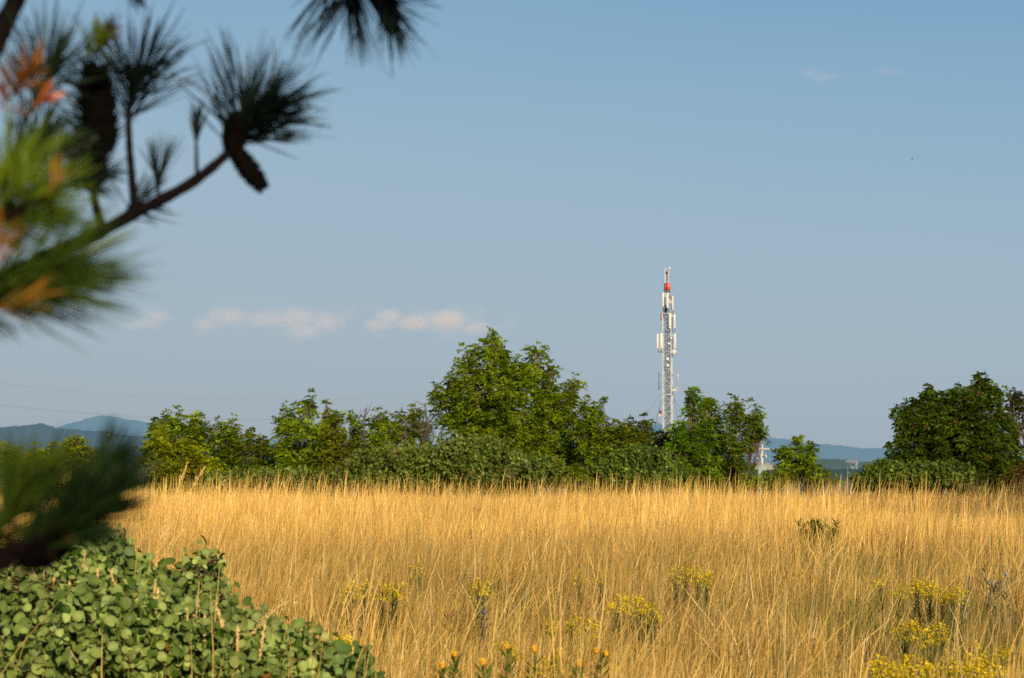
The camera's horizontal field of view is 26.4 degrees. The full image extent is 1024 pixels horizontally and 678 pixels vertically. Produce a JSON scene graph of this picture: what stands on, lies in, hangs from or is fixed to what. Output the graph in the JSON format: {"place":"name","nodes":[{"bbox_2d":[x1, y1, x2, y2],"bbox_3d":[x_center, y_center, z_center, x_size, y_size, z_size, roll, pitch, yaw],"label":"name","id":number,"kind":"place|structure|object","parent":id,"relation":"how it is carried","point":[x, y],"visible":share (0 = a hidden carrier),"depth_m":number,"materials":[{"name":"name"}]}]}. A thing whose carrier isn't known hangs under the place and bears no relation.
{"place":"outdoors","nodes":[
{"label":"outdoors","id":0,"kind":"place"},
{"bbox_2d":[0,423,223,455],"bbox_3d":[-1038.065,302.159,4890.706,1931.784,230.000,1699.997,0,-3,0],"label":"hills","id":1,"kind":"structure","parent":0,"point":[41,432],"depth_m":4935.75,"materials":[{"name":"blue"}]},
{"bbox_2d":[57,416,437,452],"bbox_3d":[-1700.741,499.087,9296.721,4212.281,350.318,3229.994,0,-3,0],"label":"hills","id":2,"kind":"structure","parent":0,"point":[95,423],"depth_m":9387.16,"materials":[{"name":"blue"}]},
{"bbox_2d":[127,446,543,500],"bbox_3d":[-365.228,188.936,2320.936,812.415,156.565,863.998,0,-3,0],"label":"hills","id":3,"kind":"structure","parent":0,"point":[326,491],"depth_m":2316.52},
{"bbox_2d":[0,467,1023,677],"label":"dry grass","id":4,"kind":"structure","parent":0,"point":[774,613],"depth_m":16.26,"materials":[{"name":"plant"}]},
{"bbox_2d":[0,0,1023,452],"label":"sky","id":5,"kind":"structure","parent":0,"point":[540,176],"materials":[{"name":"blue"}]},
{"bbox_2d":[608,469,935,501],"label":"hills","id":6,"kind":"structure","parent":0,"point":[844,474],"depth_m":1569.41,"materials":[{"name":"plant"}]},
{"bbox_2d":[545,424,1023,493],"bbox_3d":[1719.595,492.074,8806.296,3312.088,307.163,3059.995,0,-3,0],"label":"hills","id":7,"kind":"structure","parent":0,"point":[829,451],"depth_m":8804.19,"materials":[{"name":"blue"}]},
{"bbox_2d":[751,459,875,469],"bbox_3d":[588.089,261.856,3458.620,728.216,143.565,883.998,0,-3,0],"label":"hills","id":8,"kind":"structure","parent":0,"point":[837,464],"depth_m":3378.59,"materials":[{"name":"blue"}]},
{"bbox_3d":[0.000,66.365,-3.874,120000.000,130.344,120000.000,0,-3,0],"label":"ground","id":9,"kind":"structure","parent":0,"visible":0},
{"bbox_2d":[0,440,61,482],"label":"bush","id":10,"kind":"object","parent":9,"relation":"on","point":[14,449],"visible":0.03,"depth_m":49.74,"materials":[{"name":"green plant"}]},
{"bbox_2d":[35,434,96,481],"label":"bush","id":11,"kind":"object","parent":9,"relation":"on","point":[72,442],"visible":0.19,"depth_m":49.83,"materials":[{"name":"green plant"}]},
{"bbox_2d":[152,461,188,561],"bbox_3d":[-1.585,1.299,9.240,0.414,1.562,0.028,0,-3,0],"label":"grass stalk","id":12,"kind":"object","parent":9,"relation":"on","point":[186,465],"depth_m":9.27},
{"bbox_2d":[153,468,204,562],"bbox_3d":[-1.618,1.305,9.241,0.630,1.550,0.039,0,-3,0],"label":"grass stalk","id":13,"kind":"object","parent":9,"relation":"on","point":[201,473],"depth_m":9.27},
{"bbox_2d":[136,405,222,493],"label":"tree","id":14,"kind":"object","parent":9,"relation":"on","point":[194,429],"visible":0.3,"depth_m":51.81,"materials":[{"name":"green plant"}]},
{"bbox_2d":[131,424,228,502],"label":"bush","id":15,"kind":"object","parent":9,"relation":"on","point":[196,458],"visible":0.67,"depth_m":48.74,"materials":[{"name":"green plant"}]},
{"bbox_2d":[0,523,362,677],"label":"smoke bush","id":16,"kind":"object","parent":9,"relation":"on","point":[89,605],"visible":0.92,"depth_m":7.14,"materials":[{"name":"green plant"}]},
{"bbox_2d":[154,479,225,564],"bbox_3d":[-1.686,1.339,9.338,0.933,1.494,0.030,0,-3,0],"label":"grass stalk","id":17,"kind":"object","parent":9,"relation":"on","point":[188,522],"depth_m":9.37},
{"bbox_2d":[0,0,441,576],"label":"pine tree","id":18,"kind":"object","parent":9,"relation":"on","point":[62,272],"visible":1,"depth_m":1.97,"materials":[{"name":"green plant"}]},
{"bbox_2d":[205,412,249,497],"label":"tree","id":19,"kind":"object","parent":9,"relation":"on","point":[229,434],"visible":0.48,"depth_m":51.81,"materials":[{"name":"green plant"}]},
{"bbox_2d":[220,427,287,499],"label":"tree","id":20,"kind":"object","parent":9,"relation":"on","point":[260,450],"visible":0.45,"depth_m":50.79,"materials":[{"name":"green plant"}]},
{"bbox_2d":[198,463,329,494],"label":"smoke bush","id":21,"kind":"object","parent":9,"relation":"on","point":[273,474],"visible":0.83,"depth_m":45.53,"materials":[{"name":"green plant"}]},
{"bbox_2d":[260,388,347,500],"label":"tree","id":22,"kind":"object","parent":9,"relation":"on","point":[289,427],"visible":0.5,"depth_m":49.83,"materials":[{"name":"green plant"}]},
{"bbox_2d":[298,409,369,502],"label":"tree","id":23,"kind":"object","parent":9,"relation":"on","point":[335,452],"visible":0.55,"depth_m":48.29,"materials":[{"name":"green plant"}]},
{"bbox_2d":[338,581,370,638],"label":"yellow weed","id":24,"kind":"object","parent":9,"relation":"on","point":[352,589],"visible":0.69,"depth_m":11.96,"materials":[{"name":"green plant"}]},
{"bbox_2d":[325,640,385,677],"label":"smoke bush","id":25,"kind":"object","parent":9,"relation":"on","point":[344,648],"visible":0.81,"depth_m":7.13,"materials":[{"name":"green plant"}]},
{"bbox_2d":[354,402,372,456],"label":"dead sapling","id":26,"kind":"object","parent":9,"relation":"on","point":[364,434],"visible":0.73,"depth_m":48.46,"materials":[{"name":"wood"}]},
{"bbox_2d":[353,579,379,638],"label":"yellow weed","id":27,"kind":"object","parent":9,"relation":"on","point":[363,593],"visible":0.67,"depth_m":12.15,"materials":[{"name":"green plant"}]},
{"bbox_2d":[339,406,410,495],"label":"tree","id":28,"kind":"object","parent":9,"relation":"on","point":[376,425],"visible":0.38,"depth_m":49.85,"materials":[{"name":"green plant"}]},
{"bbox_2d":[373,580,389,666],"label":"yellow weed","id":29,"kind":"object","parent":9,"relation":"on","point":[382,597],"visible":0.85,"depth_m":12.01,"materials":[{"name":"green plant"}]},
{"bbox_2d":[382,582,402,662],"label":"yellow weed","id":30,"kind":"object","parent":9,"relation":"on","point":[392,602],"visible":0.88,"depth_m":11.92,"materials":[{"name":"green plant"}]},
{"bbox_2d":[384,580,406,661],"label":"yellow weed","id":31,"kind":"object","parent":9,"relation":"on","point":[396,604],"visible":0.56,"depth_m":12.08,"materials":[{"name":"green plant"}]},
{"bbox_2d":[370,403,441,496],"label":"tree","id":32,"kind":"object","parent":9,"relation":"on","point":[413,415],"visible":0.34,"depth_m":49.89,"materials":[{"name":"green plant"}]},
{"bbox_2d":[408,563,425,609],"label":"yellow weed","id":33,"kind":"object","parent":9,"relation":"on","point":[418,577],"visible":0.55,"depth_m":13.84,"materials":[{"name":"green plant"}]},
{"bbox_2d":[410,400,437,497],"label":"dead sapling","id":34,"kind":"object","parent":9,"relation":"on","point":[427,428],"visible":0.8,"depth_m":48.45,"materials":[{"name":"brown plant"}]},
{"bbox_2d":[324,432,539,499],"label":"smoke bush","id":35,"kind":"object","parent":9,"relation":"on","point":[489,458],"visible":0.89,"depth_m":44.45,"materials":[{"name":"green plant"}]},
{"bbox_2d":[432,661,451,677],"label":"orange flower","id":36,"kind":"object","parent":9,"relation":"on","point":[443,667],"visible":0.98,"depth_m":6.85,"materials":[{"name":"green plant"}]},
{"bbox_2d":[438,610,462,671],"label":"leafy weed","id":37,"kind":"object","parent":9,"relation":"on","point":[448,614],"visible":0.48,"depth_m":10.47,"materials":[{"name":"green plant"}]},
{"bbox_2d":[445,651,465,677],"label":"orange flower","id":38,"kind":"object","parent":9,"relation":"on","point":[455,662],"visible":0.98,"depth_m":7.26,"materials":[{"name":"green plant"}]},
{"bbox_2d":[466,578,491,651],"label":"yellow weed","id":39,"kind":"object","parent":9,"relation":"on","point":[478,587],"visible":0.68,"depth_m":12.47,"materials":[{"name":"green plant"}]},
{"bbox_2d":[472,577,493,660],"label":"yellow weed","id":40,"kind":"object","parent":9,"relation":"on","point":[487,581],"visible":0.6,"depth_m":12.59,"materials":[{"name":"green plant"}]},
{"bbox_2d":[470,591,496,673],"bbox_3d":[-0.161,1.820,12.042,0.156,0.844,0.379,0,-3,-7],"label":"leafy weed","id":41,"kind":"object","parent":9,"relation":"on","point":[482,623],"visible":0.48,"depth_m":12.04,"materials":[{"name":"green plant"}]},
{"bbox_2d":[474,658,493,677],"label":"orange flower","id":42,"kind":"object","parent":9,"relation":"on","point":[488,670],"visible":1,"depth_m":6.97,"materials":[{"name":"green plant"}]},
{"bbox_2d":[486,641,525,676],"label":"yellow weed","id":43,"kind":"object","parent":9,"relation":"on","point":[513,645],"visible":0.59,"depth_m":8.47,"materials":[{"name":"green plant"}]},
{"bbox_2d":[498,644,517,677],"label":"orange flower","id":44,"kind":"object","parent":9,"relation":"on","point":[507,647],"visible":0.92,"depth_m":7.57,"materials":[{"name":"green plant"}]},
{"bbox_2d":[423,326,592,500],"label":"tree","id":45,"kind":"object","parent":9,"relation":"on","point":[532,430],"visible":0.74,"depth_m":50.67,"materials":[{"name":"green plant"}]},
{"bbox_2d":[523,645,546,677],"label":"orange flower","id":46,"kind":"object","parent":9,"relation":"on","point":[534,648],"visible":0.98,"depth_m":7.49,"materials":[{"name":"green plant"}]},
{"bbox_2d":[516,452,573,497],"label":"smoke bush","id":47,"kind":"object","parent":9,"relation":"on","point":[538,467],"visible":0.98,"depth_m":43.72,"materials":[{"name":"green plant"}]},
{"bbox_2d":[529,653,566,677],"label":"yellow weed","id":48,"kind":"object","parent":9,"relation":"on","point":[551,665],"visible":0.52,"depth_m":7.93,"materials":[{"name":"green plant"}]},
{"bbox_2d":[543,615,566,660],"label":"yellow weed","id":49,"kind":"object","parent":9,"relation":"on","point":[553,629],"visible":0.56,"depth_m":9.91,"materials":[{"name":"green plant"}]},
{"bbox_2d":[561,611,579,677],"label":"yellow weed","id":50,"kind":"object","parent":9,"relation":"on","point":[571,625],"visible":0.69,"depth_m":10.11,"materials":[{"name":"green plant"}]},
{"bbox_2d":[565,660,583,677],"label":"orange flower","id":51,"kind":"object","parent":9,"relation":"on","point":[574,671],"visible":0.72,"depth_m":6.94,"materials":[{"name":"green plant"}]},
{"bbox_2d":[570,569,587,641],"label":"yellow weed","id":52,"kind":"object","parent":9,"relation":"on","point":[579,594],"visible":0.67,"depth_m":13.54,"materials":[{"name":"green plant"}]},
{"bbox_2d":[544,394,619,500],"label":"tree","id":53,"kind":"object","parent":9,"relation":"on","point":[589,432],"visible":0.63,"depth_m":49.77,"materials":[{"name":"green plant"}]},
{"bbox_2d":[576,618,603,672],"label":"yellow weed","id":54,"kind":"object","parent":9,"relation":"on","point":[591,634],"visible":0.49,"depth_m":9.70,"materials":[{"name":"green plant"}]},
{"bbox_2d":[590,568,608,633],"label":"yellow weed","id":55,"kind":"object","parent":9,"relation":"on","point":[599,586],"visible":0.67,"depth_m":13.64,"materials":[{"name":"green plant"}]},
{"bbox_2d":[590,648,610,677],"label":"orange flower","id":56,"kind":"object","parent":9,"relation":"on","point":[603,654],"visible":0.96,"depth_m":7.45,"materials":[{"name":"green plant"}]},
{"bbox_2d":[601,597,629,658],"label":"yellow weed","id":57,"kind":"object","parent":9,"relation":"on","point":[612,607],"visible":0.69,"depth_m":11.24,"materials":[{"name":"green plant"}]},
{"bbox_2d":[607,593,628,648],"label":"yellow weed","id":58,"kind":"object","parent":9,"relation":"on","point":[623,623],"visible":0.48,"depth_m":11.47,"materials":[{"name":"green plant"}]},
{"bbox_2d":[585,412,673,497],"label":"tree","id":59,"kind":"object","parent":9,"relation":"on","point":[628,434],"visible":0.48,"depth_m":49.78,"materials":[{"name":"green plant"}]},
{"bbox_2d":[623,594,646,657],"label":"yellow weed","id":60,"kind":"object","parent":9,"relation":"on","point":[635,613],"visible":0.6,"depth_m":11.39,"materials":[{"name":"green plant"}]},
{"bbox_2d":[586,441,690,494],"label":"smoke bush","id":61,"kind":"object","parent":9,"relation":"on","point":[648,461],"visible":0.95,"depth_m":44.57,"materials":[{"name":"green plant"}]},
{"bbox_2d":[631,599,649,649],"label":"yellow weed","id":62,"kind":"object","parent":9,"relation":"on","point":[638,621],"visible":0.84,"depth_m":11.06,"materials":[{"name":"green plant"}]},
{"bbox_2d":[635,599,658,658],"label":"yellow weed","id":63,"kind":"object","parent":9,"relation":"on","point":[648,627],"visible":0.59,"depth_m":11.06,"materials":[{"name":"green plant"}]},
{"bbox_2d":[643,602,662,663],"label":"yellow weed","id":64,"kind":"object","parent":9,"relation":"on","point":[653,631],"visible":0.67,"depth_m":10.87,"materials":[{"name":"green plant"}]},
{"bbox_2d":[639,267,678,437],"bbox_3d":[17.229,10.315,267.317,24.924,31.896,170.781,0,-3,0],"label":"radio mast","id":65,"kind":"object","parent":9,"relation":"on","point":[666,361],"visible":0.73,"depth_m":230.16,"materials":[{"name":"metal"}]},
{"bbox_2d":[646,428,699,497],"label":"bush","id":66,"kind":"object","parent":9,"relation":"on","point":[659,441],"visible":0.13,"depth_m":48.86,"materials":[{"name":"green plant"}]},
{"bbox_2d":[668,568,685,613],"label":"yellow weed","id":67,"kind":"object","parent":9,"relation":"on","point":[676,579],"visible":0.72,"depth_m":13.85,"materials":[{"name":"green plant"}]},
{"bbox_2d":[676,564,692,647],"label":"yellow weed","id":68,"kind":"object","parent":9,"relation":"on","point":[688,577],"visible":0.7,"depth_m":14.07,"materials":[{"name":"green plant"}]},
{"bbox_2d":[657,386,732,498],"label":"tree","id":69,"kind":"object","parent":9,"relation":"on","point":[694,436],"visible":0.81,"depth_m":47.79,"materials":[{"name":"green plant"}]},
{"bbox_2d":[689,572,710,657],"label":"yellow weed","id":70,"kind":"object","parent":9,"relation":"on","point":[697,582],"visible":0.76,"depth_m":13.46,"materials":[{"name":"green plant"}]},
{"bbox_2d":[696,569,715,642],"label":"yellow weed","id":71,"kind":"object","parent":9,"relation":"on","point":[706,582],"visible":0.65,"depth_m":13.60,"materials":[{"name":"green plant"}]},
{"bbox_2d":[683,396,748,499],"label":"tree","id":72,"kind":"object","parent":9,"relation":"on","point":[710,401],"visible":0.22,"depth_m":49.88,"materials":[{"name":"green plant"}]},
{"bbox_2d":[710,392,770,496],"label":"tree","id":73,"kind":"object","parent":9,"relation":"on","point":[752,434],"visible":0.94,"depth_m":48.83,"materials":[{"name":"green plant"}]},
{"bbox_2d":[734,464,845,499],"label":"bush","id":74,"kind":"object","parent":9,"relation":"on","point":[772,478],"visible":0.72,"depth_m":45.86,"materials":[{"name":"green plant"}]},
{"bbox_2d":[768,434,830,498],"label":"bush","id":75,"kind":"object","parent":9,"relation":"on","point":[801,463],"visible":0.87,"depth_m":46.79,"materials":[{"name":"green plant"}]},
{"bbox_2d":[791,517,841,577],"bbox_3d":[2.840,2.115,20.307,0.519,0.937,0.400,0,-3,0],"label":"leafy weed","id":76,"kind":"object","parent":9,"relation":"on","point":[819,524],"visible":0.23,"depth_m":20.25,"materials":[{"name":"green plant"}]},
{"bbox_2d":[862,654,889,677],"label":"yellow weed","id":77,"kind":"object","parent":9,"relation":"on","point":[871,666],"visible":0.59,"depth_m":7.98,"materials":[{"name":"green plant"}]},
{"bbox_2d":[871,575,890,662],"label":"yellow weed","id":78,"kind":"object","parent":9,"relation":"on","point":[880,588],"visible":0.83,"depth_m":13.26,"materials":[{"name":"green plant"}]},
{"bbox_2d":[868,661,904,677],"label":"yellow weed","id":79,"kind":"object","parent":9,"relation":"on","point":[875,671],"visible":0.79,"depth_m":7.75,"materials":[{"name":"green plant"}]},
{"bbox_2d":[886,581,911,658],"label":"yellow weed","id":80,"kind":"object","parent":9,"relation":"on","point":[897,611],"visible":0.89,"depth_m":12.76,"materials":[{"name":"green plant"}]},
{"bbox_2d":[888,618,918,671],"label":"yellow weed","id":81,"kind":"object","parent":9,"relation":"on","point":[911,624],"visible":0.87,"depth_m":10.03,"materials":[{"name":"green plant"}]},
{"bbox_2d":[890,619,916,674],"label":"yellow weed","id":82,"kind":"object","parent":9,"relation":"on","point":[904,644],"visible":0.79,"depth_m":10.03,"materials":[{"name":"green plant"}]},
{"bbox_2d":[903,576,922,662],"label":"yellow weed","id":83,"kind":"object","parent":9,"relation":"on","point":[915,601],"visible":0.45,"depth_m":13.12,"materials":[{"name":"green plant"}]},
{"bbox_2d":[847,457,986,511],"bbox_3d":[6.687,2.679,35.892,2.292,1.475,1.320,0,-3,0],"label":"smoke bush","id":84,"kind":"object","parent":9,"relation":"on","point":[890,471],"visible":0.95,"depth_m":35.65,"materials":[{"name":"green plant"}]},
{"bbox_2d":[895,654,939,677],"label":"yellow weed","id":85,"kind":"object","parent":9,"relation":"on","point":[905,656],"visible":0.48,"depth_m":8.08,"materials":[{"name":"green plant"}]},
{"bbox_2d":[904,579,934,653],"bbox_3d":[2.419,1.866,12.840,0.193,0.906,0.159,-5,-8,33],"label":"yellow weed","id":86,"kind":"object","parent":9,"relation":"on","point":[917,609],"visible":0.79,"depth_m":12.88,"materials":[{"name":"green plant"}]},
{"bbox_2d":[898,664,940,677],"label":"yellow weed","id":87,"kind":"object","parent":9,"relation":"on","point":[917,665],"visible":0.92,"depth_m":7.63,"materials":[{"name":"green plant"}]},
{"bbox_2d":[910,623,939,674],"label":"yellow weed","id":88,"kind":"object","parent":9,"relation":"on","point":[924,642],"visible":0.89,"depth_m":9.75,"materials":[{"name":"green plant"}]},
{"bbox_2d":[918,582,940,632],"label":"yellow weed","id":89,"kind":"object","parent":9,"relation":"on","point":[929,609],"visible":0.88,"depth_m":12.68,"materials":[{"name":"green plant"}]},
{"bbox_2d":[921,577,942,647],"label":"yellow weed","id":90,"kind":"object","parent":9,"relation":"on","point":[926,580],"visible":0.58,"depth_m":13.03,"materials":[{"name":"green plant"}]},
{"bbox_2d":[920,620,945,676],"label":"yellow weed","id":91,"kind":"object","parent":9,"relation":"on","point":[933,652],"visible":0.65,"depth_m":9.93,"materials":[{"name":"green plant"}]},
{"bbox_2d":[931,619,950,677],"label":"yellow weed","id":92,"kind":"object","parent":9,"relation":"on","point":[941,638],"visible":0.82,"depth_m":9.95,"materials":[{"name":"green plant"}]},
{"bbox_2d":[931,584,951,660],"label":"yellow weed","id":93,"kind":"object","parent":9,"relation":"on","point":[942,609],"visible":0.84,"depth_m":12.49,"materials":[{"name":"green plant"}]},
{"bbox_2d":[936,646,963,677],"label":"yellow weed","id":94,"kind":"object","parent":9,"relation":"on","point":[949,658],"visible":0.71,"depth_m":8.50,"materials":[{"name":"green plant"}]},
{"bbox_2d":[942,584,961,659],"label":"yellow weed","id":95,"kind":"object","parent":9,"relation":"on","point":[952,588],"visible":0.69,"depth_m":12.48,"materials":[{"name":"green plant"}]},
{"bbox_2d":[880,371,1023,508],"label":"tree","id":96,"kind":"object","parent":9,"relation":"on","point":[966,428],"visible":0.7,"depth_m":40.66,"materials":[{"name":"green plant"}]},
{"bbox_2d":[943,585,965,660],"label":"yellow weed","id":97,"kind":"object","parent":9,"relation":"on","point":[954,610],"visible":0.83,"depth_m":12.37,"materials":[{"name":"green plant"}]},
{"bbox_2d":[953,589,969,667],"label":"yellow weed","id":98,"kind":"object","parent":9,"relation":"on","point":[961,598],"visible":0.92,"depth_m":12.19,"materials":[{"name":"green plant"}]},
{"bbox_2d":[956,576,977,657],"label":"leafy weed","id":99,"kind":"object","parent":9,"relation":"on","point":[968,607],"visible":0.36,"depth_m":13.68,"materials":[{"name":"grey plant"}]},
{"bbox_2d":[952,650,992,677],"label":"yellow weed","id":100,"kind":"object","parent":9,"relation":"on","point":[972,659],"visible":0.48,"depth_m":8.23,"materials":[{"name":"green plant"}]},
{"bbox_2d":[973,641,1001,674],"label":"yellow weed","id":101,"kind":"object","parent":9,"relation":"on","point":[988,657],"visible":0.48,"depth_m":8.69,"materials":[{"name":"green plant"}]},
{"bbox_2d":[977,564,1005,642],"bbox_3d":[3.064,1.881,13.929,0.208,0.920,0.217,0,-3,0],"label":"leafy weed","id":102,"kind":"object","parent":9,"relation":"on","point":[994,590],"visible":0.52,"depth_m":13.94,"materials":[{"name":"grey plant"}]},
{"bbox_2d":[985,646,1012,677],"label":"yellow weed","id":103,"kind":"object","parent":9,"relation":"on","point":[1004,654],"visible":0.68,"depth_m":8.49,"materials":[{"name":"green plant"}]},
{"bbox_2d":[985,644,1015,677],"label":"yellow weed","id":104,"kind":"object","parent":9,"relation":"on","point":[1003,662],"visible":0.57,"depth_m":8.62,"materials":[{"name":"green plant"}]},
{"bbox_2d":[995,566,1019,650],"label":"leafy weed","id":105,"kind":"object","parent":9,"relation":"on","point":[1003,596],"visible":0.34,"depth_m":13.62,"materials":[{"name":"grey plant"}]},
{"bbox_2d":[1000,386,1023,497],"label":"tree","id":106,"kind":"object","parent":9,"relation":"on","point":[1014,398],"visible":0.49,"depth_m":42.93,"materials":[{"name":"green plant"}]},
{"bbox_2d":[1000,459,1023,501],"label":"bush","id":107,"kind":"object","parent":9,"relation":"on","point":[1020,472],"visible":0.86,"depth_m":37.93,"materials":[{"name":"green plant"}]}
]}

